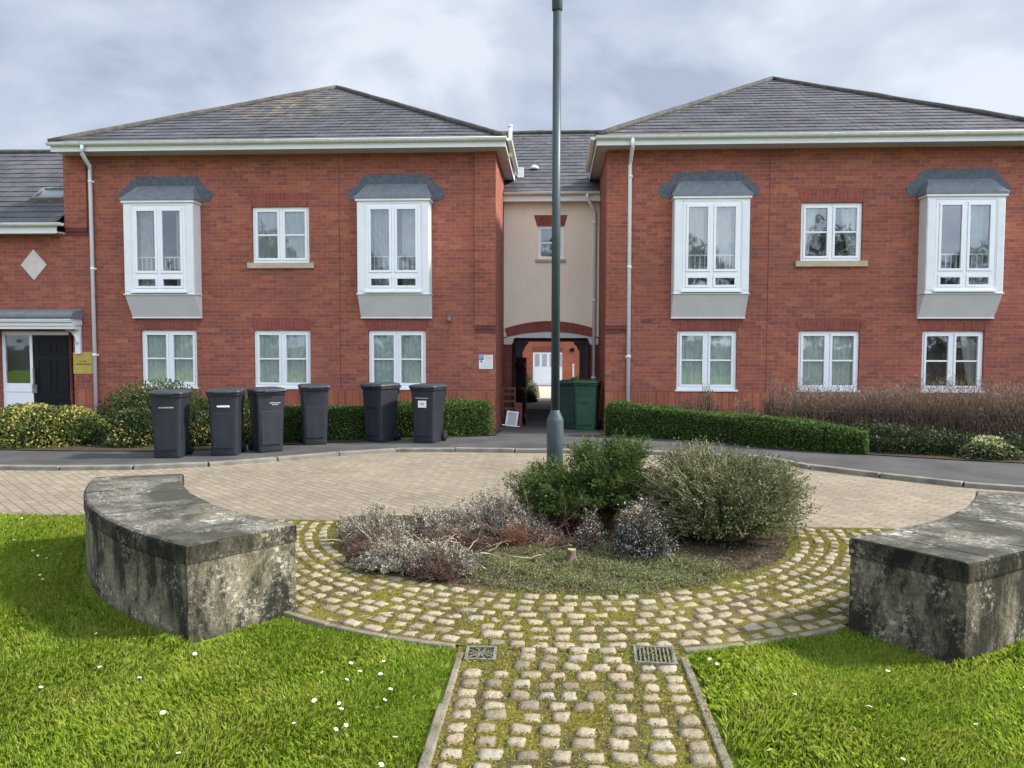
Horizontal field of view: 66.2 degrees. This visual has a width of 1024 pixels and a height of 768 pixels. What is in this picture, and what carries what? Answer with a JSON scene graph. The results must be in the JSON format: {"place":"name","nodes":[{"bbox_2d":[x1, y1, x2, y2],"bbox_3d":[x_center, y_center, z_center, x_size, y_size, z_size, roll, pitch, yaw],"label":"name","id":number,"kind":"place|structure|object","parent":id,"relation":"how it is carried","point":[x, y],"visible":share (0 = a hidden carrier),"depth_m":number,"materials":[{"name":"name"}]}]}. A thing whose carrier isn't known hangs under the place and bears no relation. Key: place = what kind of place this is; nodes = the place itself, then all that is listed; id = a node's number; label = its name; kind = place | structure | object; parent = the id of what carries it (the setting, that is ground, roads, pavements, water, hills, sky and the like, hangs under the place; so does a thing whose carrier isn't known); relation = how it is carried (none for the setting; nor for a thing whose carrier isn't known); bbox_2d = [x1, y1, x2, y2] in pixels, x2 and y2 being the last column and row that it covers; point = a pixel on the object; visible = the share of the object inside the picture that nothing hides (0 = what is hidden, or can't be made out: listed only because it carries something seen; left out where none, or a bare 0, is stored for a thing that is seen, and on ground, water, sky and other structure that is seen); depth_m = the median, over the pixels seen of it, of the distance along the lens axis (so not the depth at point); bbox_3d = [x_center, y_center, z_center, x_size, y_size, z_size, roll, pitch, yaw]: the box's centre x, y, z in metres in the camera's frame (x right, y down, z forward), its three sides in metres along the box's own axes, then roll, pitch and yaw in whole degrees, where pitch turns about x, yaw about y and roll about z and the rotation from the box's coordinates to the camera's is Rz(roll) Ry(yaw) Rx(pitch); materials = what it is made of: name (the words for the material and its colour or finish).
{"place":"outdoors","nodes":[
{"label":"outdoors","id":0,"kind":"place"},
{"bbox_2d":[0,447,1023,528],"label":"road","id":1,"kind":"structure","parent":0,"point":[335,487],"depth_m":8.96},
{"bbox_2d":[0,447,1023,491],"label":"kerb","id":2,"kind":"structure","parent":1,"relation":"on","point":[928,480],"depth_m":10.33,"materials":[{"name":"concrete"}]},
{"bbox_2d":[0,409,1023,484],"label":"pavement","id":3,"kind":"structure","parent":0,"point":[532,433],"depth_m":11.22,"materials":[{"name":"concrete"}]},
{"bbox_2d":[147,389,193,457],"bbox_3d":[-4.811,0.552,11.083,0.477,0.945,0.592,0,3,-5],"label":"wheelie bin","id":4,"kind":"object","parent":3,"relation":"on","point":[170,410],"visible":1,"depth_m":10.88,"materials":[{"name":"black plastic"}]},
{"bbox_2d":[205,387,245,455],"bbox_3d":[-4.117,0.537,11.324,0.477,0.952,0.592,0,3,-8],"label":"wheelie bin","id":5,"kind":"object","parent":3,"relation":"on","point":[226,416],"visible":1,"depth_m":11.12,"materials":[{"name":"plastic"}]},
{"bbox_2d":[0,430,499,450],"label":"planting bed","id":6,"kind":"object","parent":3,"relation":"on","point":[92,447],"visible":0.14,"depth_m":11.84,"materials":[{"name":"brown soil"}]},
{"bbox_2d":[0,402,109,450],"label":"variegated shrub","id":7,"kind":"object","parent":6,"relation":"on","point":[32,425],"visible":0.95,"depth_m":12.13,"materials":[{"name":"green plant"}]},
{"bbox_2d":[93,407,153,447],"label":"variegated shrub","id":8,"kind":"object","parent":6,"relation":"on","point":[130,430],"visible":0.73,"depth_m":12.07,"materials":[{"name":"green plant"}]},
{"bbox_2d":[93,378,208,423],"bbox_3d":[-6.287,0.405,14.122,2.724,1.046,1.568,0,3,3],"label":"evergreen shrub","id":9,"kind":"object","parent":6,"relation":"on","point":[136,399],"visible":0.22,"depth_m":13.88,"materials":[{"name":"green plant"}]},
{"bbox_2d":[189,409,251,445],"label":"variegated shrub","id":10,"kind":"object","parent":6,"relation":"on","point":[199,430],"visible":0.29,"depth_m":12.19,"materials":[{"name":"green plant"}]},
{"bbox_2d":[199,391,251,432],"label":"evergreen shrub","id":11,"kind":"object","parent":6,"relation":"on","point":[246,413],"visible":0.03,"depth_m":13.35,"materials":[{"name":"green plant"}]},
{"bbox_2d":[250,398,494,444],"bbox_3d":[-2.312,0.739,13.440,4.127,0.936,0.856,-1,3,-21],"label":"box hedge","id":12,"kind":"object","parent":6,"relation":"on","point":[466,418],"visible":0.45,"depth_m":13.31,"materials":[{"name":"green plant"}]},
{"bbox_2d":[246,386,286,452],"bbox_3d":[-3.646,0.522,11.679,0.477,0.948,0.592,-2,4,-33],"label":"wheelie bin","id":13,"kind":"object","parent":3,"relation":"on","point":[267,410],"visible":1,"depth_m":11.50,"materials":[{"name":"plastic"}]},
{"bbox_2d":[298,383,330,444],"bbox_3d":[-3.158,0.476,12.532,0.477,0.954,0.592,-1,3,-19],"label":"wheelie bin","id":14,"kind":"object","parent":3,"relation":"on","point":[314,407],"visible":1,"depth_m":12.33,"materials":[{"name":"plastic"}]},
{"bbox_2d":[360,382,401,442],"bbox_3d":[-2.159,0.457,12.897,0.477,0.956,0.592,2,3,31],"label":"wheelie bin","id":15,"kind":"object","parent":3,"relation":"on","point":[380,400],"visible":1,"depth_m":12.73,"materials":[{"name":"plastic"}]},
{"bbox_2d":[409,383,447,442],"bbox_3d":[-1.363,0.471,12.793,0.477,0.943,0.592,1,3,20],"label":"wheelie bin","id":16,"kind":"object","parent":3,"relation":"on","point":[428,399],"visible":1,"depth_m":12.61,"materials":[{"name":"plastic"}]},
{"bbox_2d":[502,387,515,423],"bbox_3d":[-0.073,0.500,17.492,0.312,0.862,0.164,0,3,-3],"label":"slatted rack","id":17,"kind":"object","parent":3,"relation":"on","point":[509,401],"visible":0.82,"depth_m":17.48,"materials":[{"name":"brown wood"}]},
{"bbox_2d":[502,411,519,426],"bbox_3d":[-0.022,0.768,17.136,0.399,0.373,0.157,0,3,3],"label":"framed panel","id":18,"kind":"object","parent":3,"relation":"on","point":[511,419],"visible":0.97,"depth_m":17.12,"materials":[{"name":"white plastic"}]},
{"bbox_2d":[515,403,521,425],"bbox_3d":[0.144,0.670,17.254,0.160,0.519,0.077,0,3,3],"label":"wood panel","id":19,"kind":"object","parent":3,"relation":"on","point":[518,407],"visible":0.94,"depth_m":17.24,"materials":[{"name":"brown wood"}]},
{"bbox_2d":[560,379,574,428],"bbox_3d":[1.261,0.426,16.447,0.530,1.018,0.644,2,3,27],"label":"wheelie bin","id":20,"kind":"object","parent":3,"relation":"on","point":[567,406],"visible":0.39,"depth_m":16.24,"materials":[{"name":"plastic"}]},
{"bbox_2d":[572,379,601,430],"bbox_3d":[1.524,0.426,15.931,0.530,1.018,0.644,1,3,17],"label":"wheelie bin","id":21,"kind":"object","parent":3,"relation":"on","point":[586,395],"visible":0.99,"depth_m":15.71,"materials":[{"name":"green plastic"}]},
{"bbox_2d":[598,430,1023,462],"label":"planting bed","id":22,"kind":"object","parent":3,"relation":"on","point":[911,455],"visible":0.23,"depth_m":11.27,"materials":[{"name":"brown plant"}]},
{"bbox_2d":[672,394,701,410],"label":"bare shrub","id":23,"kind":"object","parent":22,"relation":"on","point":[687,405],"visible":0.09,"depth_m":14.80,"materials":[{"name":"brown plant"}]},
{"bbox_2d":[689,383,721,411],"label":"bare shrub","id":24,"kind":"object","parent":22,"relation":"on","point":[708,407],"visible":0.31,"depth_m":14.44,"materials":[{"name":"brown plant"}]},
{"bbox_2d":[602,400,870,454],"bbox_3d":[3.534,0.821,12.897,4.475,0.963,0.842,2,4,37],"label":"box hedge","id":25,"kind":"object","parent":22,"relation":"on","point":[684,423],"visible":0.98,"depth_m":12.58,"materials":[{"name":"green plant"}]},
{"bbox_2d":[732,397,755,412],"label":"bare shrub","id":26,"kind":"object","parent":22,"relation":"on","point":[744,410],"visible":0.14,"depth_m":14.29,"materials":[{"name":"brown plant"}]},
{"bbox_2d":[757,371,789,416],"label":"bare shrub","id":27,"kind":"object","parent":22,"relation":"on","point":[772,403],"visible":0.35,"depth_m":14.08,"materials":[{"name":"brown plant"}]},
{"bbox_2d":[770,365,1023,436],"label":"beech hedge","id":28,"kind":"object","parent":22,"relation":"on","point":[974,417],"visible":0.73,"depth_m":12.85,"materials":[{"name":"brown plant"}]},
{"bbox_2d":[841,417,1023,459],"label":"ivy border","id":29,"kind":"object","parent":22,"relation":"on","point":[908,439],"visible":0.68,"depth_m":11.49,"materials":[{"name":"green plant"}]},
{"bbox_2d":[953,434,1023,462],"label":"variegated shrub","id":30,"kind":"object","parent":22,"relation":"on","point":[989,447],"visible":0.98,"depth_m":10.88,"materials":[{"name":"green plant"}]},
{"bbox_2d":[0,511,1023,767],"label":"lawn","id":31,"kind":"structure","parent":0,"point":[441,690],"depth_m":3.62,"materials":[{"name":"green plant"}]},
{"bbox_2d":[84,474,296,643],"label":"curved wall","id":32,"kind":"structure","parent":31,"relation":"on","point":[170,552],"depth_m":4.67,"materials":[{"name":"stone"}]},
{"bbox_2d":[283,610,844,767],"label":"path edging","id":33,"kind":"object","parent":31,"relation":"on","point":[427,755],"visible":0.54,"depth_m":3.92,"materials":[{"name":"concrete"}]},
{"bbox_2d":[849,490,1023,665],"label":"curved wall","id":34,"kind":"structure","parent":31,"relation":"on","point":[948,589],"depth_m":4.26,"materials":[{"name":"stone"}]},
{"bbox_2d":[0,0,1023,149],"label":"sky","id":35,"kind":"structure","parent":0,"point":[67,67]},
{"bbox_2d":[527,386,550,408],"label":"courtyard path","id":36,"kind":"structure","parent":0,"point":[544,401],"depth_m":27.79,"materials":[{"name":"beige concrete"}]},
{"bbox_2d":[527,390,537,402],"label":"courtyard shrub","id":37,"kind":"object","parent":36,"relation":"on","point":[531,397],"visible":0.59,"depth_m":25.86,"materials":[{"name":"green plant"}]},
{"bbox_2d":[527,380,539,397],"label":"courtyard shrub","id":38,"kind":"object","parent":36,"relation":"on","point":[532,387],"visible":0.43,"depth_m":29.86,"materials":[{"name":"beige plant"}]},
{"bbox_2d":[274,519,894,767],"bbox_3d":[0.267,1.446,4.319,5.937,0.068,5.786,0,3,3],"label":"cobblestone paving","id":39,"kind":"structure","parent":0,"point":[698,757],"depth_m":4.42,"materials":[{"name":"stone"}]},
{"bbox_2d":[464,646,497,661],"bbox_3d":[-0.166,1.450,4.181,0.182,0.042,0.180,0,3,1],"label":"drain grate","id":40,"kind":"object","parent":39,"relation":"on","point":[468,650],"visible":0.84,"depth_m":4.17,"materials":[{"name":"metal"}]},
{"bbox_2d":[331,509,795,592],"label":"bed soil","id":41,"kind":"structure","parent":39,"relation":"on","point":[739,546],"depth_m":6.11,"materials":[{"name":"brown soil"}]},
{"bbox_2d":[340,539,379,567],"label":"dead heather","id":42,"kind":"object","parent":41,"relation":"on","point":[355,553],"visible":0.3,"depth_m":5.85,"materials":[{"name":"plant"}]},
{"bbox_2d":[331,499,413,547],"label":"heather clump","id":43,"kind":"object","parent":41,"relation":"on","point":[382,521],"visible":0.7,"depth_m":6.42,"materials":[{"name":"grey plant"}]},
{"bbox_2d":[338,526,428,550],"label":"dead heather","id":44,"kind":"object","parent":41,"relation":"on","point":[366,538],"visible":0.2,"depth_m":6.18,"materials":[{"name":"grey plant"}]},
{"bbox_2d":[345,529,463,575],"bbox_3d":[-0.783,1.214,5.712,0.835,0.290,0.511,1,3,17],"label":"heather clump","id":45,"kind":"object","parent":41,"relation":"on","point":[393,558],"visible":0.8,"depth_m":5.64,"materials":[{"name":"grey plant"}]},
{"bbox_2d":[406,542,467,580],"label":"dead heather","id":46,"kind":"object","parent":41,"relation":"on","point":[438,573],"visible":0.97,"depth_m":5.45,"materials":[{"name":"brown plant"}]},
{"bbox_2d":[307,504,571,574],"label":"bare branches","id":47,"kind":"object","parent":41,"relation":"on","point":[439,542],"visible":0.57,"depth_m":6.01,"materials":[{"name":"brown wood"}]},
{"bbox_2d":[401,501,487,534],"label":"heather clump","id":48,"kind":"object","parent":41,"relation":"on","point":[424,520],"visible":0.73,"depth_m":6.66,"materials":[{"name":"grey plant"}]},
{"bbox_2d":[422,533,485,576],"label":"heather clump","id":49,"kind":"object","parent":41,"relation":"on","point":[460,552],"visible":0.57,"depth_m":5.58,"materials":[{"name":"grey plant"}]},
{"bbox_2d":[412,520,497,552],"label":"dead heather","id":50,"kind":"object","parent":41,"relation":"on","point":[466,540],"visible":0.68,"depth_m":6.21,"materials":[{"name":"plant"}]},
{"bbox_2d":[440,481,536,535],"bbox_3d":[-0.179,1.068,6.774,1.007,0.460,0.677,0,3,3],"label":"heather clump","id":51,"kind":"object","parent":41,"relation":"on","point":[475,515],"visible":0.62,"depth_m":6.70,"materials":[{"name":"grey plant"}]},
{"bbox_2d":[497,520,533,546],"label":"rusty fern","id":52,"kind":"object","parent":41,"relation":"on","point":[516,537],"visible":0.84,"depth_m":6.23,"materials":[{"name":"brown plant"}]},
{"bbox_2d":[493,505,567,541],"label":"heather clump","id":53,"kind":"object","parent":41,"relation":"on","point":[530,524],"visible":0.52,"depth_m":6.46,"materials":[{"name":"grey plant"}]},
{"bbox_2d":[463,483,618,560],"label":"bare branches","id":54,"kind":"object","parent":41,"relation":"on","point":[563,522],"visible":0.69,"depth_m":6.28,"materials":[{"name":"brown plant"}]},
{"bbox_2d":[547,0,562,465],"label":"lamp post","id":55,"kind":"object","parent":41,"relation":"on","point":[554,430],"visible":0.85,"depth_m":7.25,"materials":[{"name":"metal"}]},
{"bbox_2d":[501,452,609,526],"bbox_3d":[0.312,0.964,6.814,0.790,0.716,1.125,-1,3,-16],"label":"juniper","id":56,"kind":"object","parent":41,"relation":"on","point":[553,485],"visible":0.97,"depth_m":6.61,"materials":[{"name":"green plant"}]},
{"bbox_2d":[564,548,576,562],"bbox_3d":[0.425,1.284,5.821,0.116,0.123,0.116,3,4,40],"label":"tree stump","id":57,"kind":"object","parent":41,"relation":"on","point":[571,553],"visible":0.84,"depth_m":5.80,"materials":[{"name":"brown wood"}]},
{"bbox_2d":[569,505,606,550],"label":"white heather","id":58,"kind":"object","parent":41,"relation":"on","point":[586,541],"visible":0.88,"depth_m":6.17,"materials":[{"name":"grey plant"}]},
{"bbox_2d":[461,539,751,596],"bbox_3d":[0.625,1.292,5.741,2.155,0.132,1.306,0,3,3],"label":"ground cover","id":59,"kind":"object","parent":41,"relation":"on","point":[562,575],"visible":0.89,"depth_m":5.58,"materials":[{"name":"green plant"}]},
{"bbox_2d":[561,428,662,526],"bbox_3d":[0.845,0.855,6.855,0.905,0.950,1.007,0,3,3],"label":"juniper","id":60,"kind":"object","parent":41,"relation":"on","point":[614,466],"visible":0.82,"depth_m":6.66,"materials":[{"name":"green plant"}]},
{"bbox_2d":[607,490,679,561],"bbox_3d":[1.003,1.059,6.024,0.541,0.556,0.566,0,3,3],"label":"white heather","id":61,"kind":"object","parent":41,"relation":"on","point":[643,538],"visible":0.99,"depth_m":5.91,"materials":[{"name":"grey plant"}]},
{"bbox_2d":[623,434,822,543],"bbox_3d":[1.733,0.871,6.506,1.646,0.850,1.294,0,3,3],"label":"round bush","id":62,"kind":"object","parent":41,"relation":"on","point":[713,497],"visible":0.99,"depth_m":6.29,"materials":[{"name":"green plant"}]},
{"bbox_2d":[273,519,892,767],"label":"joint moss","id":63,"kind":"object","parent":39,"relation":"on","point":[571,635],"visible":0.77,"depth_m":4.45,"materials":[{"name":"green plant"}]},
{"bbox_2d":[633,645,677,666],"bbox_3d":[0.757,1.452,4.163,0.220,0.042,0.235,0,3,7],"label":"drain grate","id":64,"kind":"object","parent":39,"relation":"on","point":[658,653],"visible":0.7,"depth_m":4.15,"materials":[{"name":"metal"}]},
{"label":"ground","id":65,"kind":"structure","parent":0,"visible":0},
{"bbox_2d":[0,149,83,408],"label":"brick wing","id":66,"kind":"structure","parent":65,"relation":"on","point":[41,316],"depth_m":16.15,"materials":[{"name":"red brick"}]},
{"bbox_2d":[32,335,74,405],"bbox_3d":[-9.491,-0.111,16.256,0.902,1.840,0.105,0,3,3],"label":"front door","id":67,"kind":"structure","parent":66,"relation":"in","point":[51,361],"depth_m":16.25,"materials":[{"name":"wood"}]},
{"bbox_2d":[45,85,518,434],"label":"brick building","id":68,"kind":"structure","parent":65,"relation":"on","point":[344,243],"depth_m":15.77,"materials":[{"name":"red brick"}]},
{"bbox_2d":[73,352,92,373],"bbox_3d":[-8.798,-0.429,16.101,0.410,0.445,0.012,0,3,3],"label":"name plate","id":69,"kind":"object","parent":68,"relation":"attached to","point":[83,363],"visible":1,"depth_m":16.10,"materials":[{"name":"gold metal"}]},
{"bbox_2d":[118,175,212,317],"bbox_3d":[-6.981,-2.771,15.966,1.963,2.868,0.940,0,3,3],"label":"bay window","id":70,"kind":"structure","parent":68,"relation":"in","point":[166,230],"depth_m":15.64,"materials":[{"name":"white plastic"}]},
{"bbox_2d":[141,330,198,388],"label":"window","id":71,"kind":"structure","parent":68,"relation":"in","point":[170,354],"depth_m":16.08,"materials":[{"name":"white plastic"}]},
{"bbox_2d":[247,207,313,268],"bbox_3d":[-4.640,-2.936,15.781,1.360,1.229,0.176,0,3,3],"label":"window","id":72,"kind":"structure","parent":68,"relation":"in","point":[280,234],"depth_m":15.82,"materials":[{"name":"white plastic"}]},
{"bbox_2d":[255,330,310,388],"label":"window","id":73,"kind":"structure","parent":68,"relation":"in","point":[282,357],"depth_m":15.96,"materials":[{"name":"white plastic"}]},
{"bbox_2d":[347,173,444,317],"bbox_3d":[-2.301,-2.745,15.709,1.953,2.862,0.940,0,3,3],"label":"bay window","id":74,"kind":"structure","parent":68,"relation":"in","point":[394,212],"depth_m":15.38,"materials":[{"name":"white plastic"}]},
{"bbox_2d":[369,330,425,389],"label":"window","id":75,"kind":"structure","parent":68,"relation":"in","point":[397,356],"depth_m":15.83,"materials":[{"name":"white plastic"}]},
{"bbox_2d":[479,355,492,368],"bbox_3d":[-0.520,-0.441,15.642,0.280,0.280,0.014,0,3,3],"label":"parking sign","id":76,"kind":"object","parent":68,"relation":"attached to","point":[485,361],"visible":1,"depth_m":15.64,"materials":[{"name":"white metal"}]},
{"bbox_2d":[527,373,532,386],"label":"courtyard hedge","id":77,"kind":"object","parent":65,"relation":"on","point":[529,377],"visible":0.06,"depth_m":33.59,"materials":[{"name":"green plant"}]},
{"bbox_2d":[523,342,578,386],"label":"courtyard house","id":78,"kind":"structure","parent":65,"relation":"on","point":[537,355],"depth_m":47.95,"materials":[{"name":"brick"}]},
{"bbox_2d":[533,352,561,384],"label":"double door","id":79,"kind":"structure","parent":78,"relation":"in","point":[541,360],"depth_m":48.02,"materials":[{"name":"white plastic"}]},
{"bbox_2d":[570,375,578,379],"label":"courtyard hedge","id":80,"kind":"object","parent":65,"relation":"on","point":[575,378],"visible":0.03,"depth_m":37.34,"materials":[{"name":"green plant"}]},
{"bbox_2d":[502,130,690,422],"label":"archway building","id":81,"kind":"structure","parent":65,"relation":"on","point":[527,196],"depth_m":17.89,"materials":[{"name":"paint"}]},
{"bbox_2d":[515,357,526,424],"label":"timber gate","id":82,"kind":"structure","parent":81,"relation":"attached to","point":[521,380],"depth_m":17.78,"materials":[{"name":"wood"}]},
{"bbox_2d":[535,226,565,261],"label":"window","id":83,"kind":"structure","parent":81,"relation":"in","point":[544,248],"depth_m":17.88,"materials":[{"name":"white plastic"}]},
{"bbox_2d":[584,76,1023,429],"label":"brick building","id":84,"kind":"structure","parent":65,"relation":"on","point":[755,235],"depth_m":15.20,"materials":[{"name":"red brick"}]},
{"bbox_2d":[675,331,737,391],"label":"window","id":85,"kind":"structure","parent":84,"relation":"in","point":[705,357],"depth_m":15.49,"materials":[{"name":"white plastic"}]},
{"bbox_2d":[658,170,759,318],"bbox_3d":[3.825,-2.715,15.372,1.953,2.862,0.940,0,3,3],"label":"bay window","id":86,"kind":"structure","parent":84,"relation":"in","point":[711,210],"depth_m":15.05,"materials":[{"name":"white plastic"}]},
{"bbox_2d":[796,331,859,391],"bbox_3d":[6.167,-0.437,15.327,1.220,1.189,0.151,0,3,3],"label":"window","id":87,"kind":"structure","parent":84,"relation":"in","point":[834,354],"depth_m":15.36,"materials":[{"name":"white plastic"}]},
{"bbox_2d":[795,203,867,266],"bbox_3d":[6.187,-2.956,15.470,1.560,1.716,0.750,0,3,3],"label":"window","id":88,"kind":"structure","parent":84,"relation":"in","point":[830,232],"depth_m":15.23,"materials":[{"name":"white plastic"}]},
{"bbox_2d":[919,331,984,392],"bbox_3d":[8.525,-0.458,15.484,1.560,1.756,0.725,0,3,3],"label":"window","id":89,"kind":"structure","parent":84,"relation":"in","point":[957,352],"depth_m":15.29,"materials":[{"name":"white plastic"}]},
{"bbox_2d":[906,167,1010,318],"bbox_3d":[8.516,-2.694,15.114,1.963,2.868,0.940,0,3,3],"label":"bay window","id":90,"kind":"structure","parent":84,"relation":"in","point":[962,211],"depth_m":14.80,"materials":[{"name":"white plastic"}]}
]}

